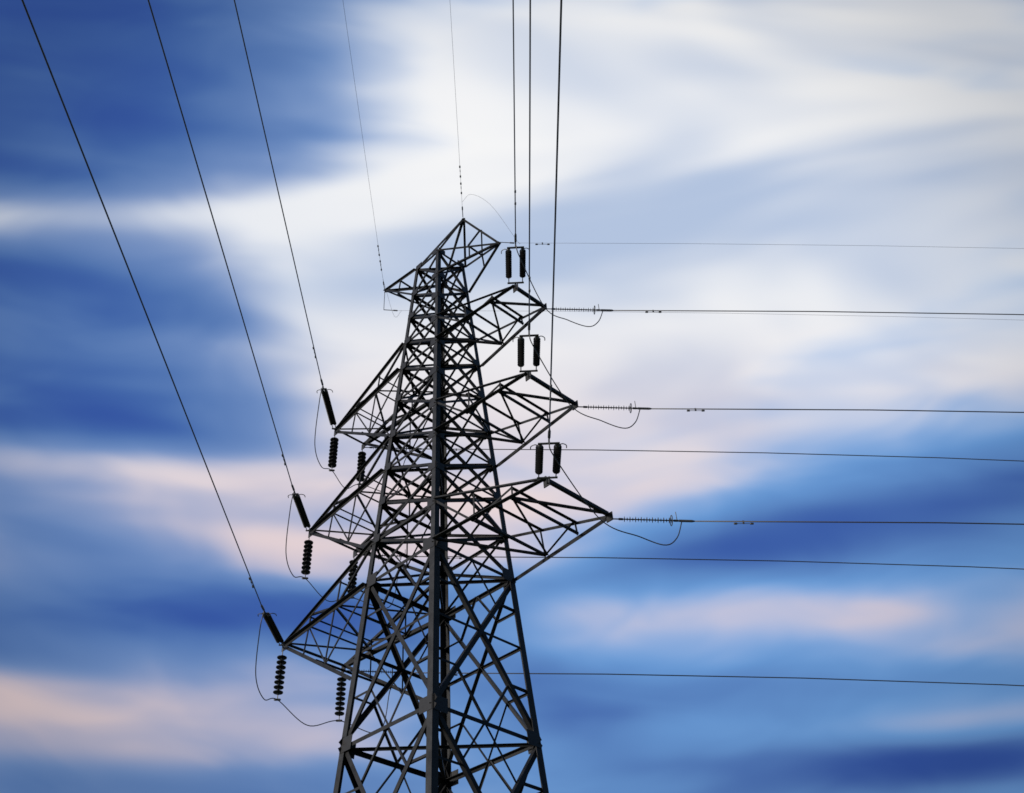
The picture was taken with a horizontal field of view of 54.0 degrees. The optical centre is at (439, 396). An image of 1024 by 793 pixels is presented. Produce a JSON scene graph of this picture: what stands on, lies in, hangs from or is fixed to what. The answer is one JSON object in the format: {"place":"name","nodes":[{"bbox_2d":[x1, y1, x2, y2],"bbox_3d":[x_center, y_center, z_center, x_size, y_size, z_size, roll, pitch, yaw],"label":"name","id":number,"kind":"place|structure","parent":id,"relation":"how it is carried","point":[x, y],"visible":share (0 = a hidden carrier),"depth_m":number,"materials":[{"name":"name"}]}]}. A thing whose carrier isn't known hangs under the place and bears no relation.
{"place":"outdoors","nodes":[
{"label":"outdoors","id":0,"kind":"place"},
{"bbox_2d":[0,0,1023,792],"label":"sky","id":1,"kind":"structure","parent":0,"point":[130,607],"materials":[{"name":"blue"}]},
{"label":"terrain","id":2,"kind":"structure","parent":0,"visible":0},
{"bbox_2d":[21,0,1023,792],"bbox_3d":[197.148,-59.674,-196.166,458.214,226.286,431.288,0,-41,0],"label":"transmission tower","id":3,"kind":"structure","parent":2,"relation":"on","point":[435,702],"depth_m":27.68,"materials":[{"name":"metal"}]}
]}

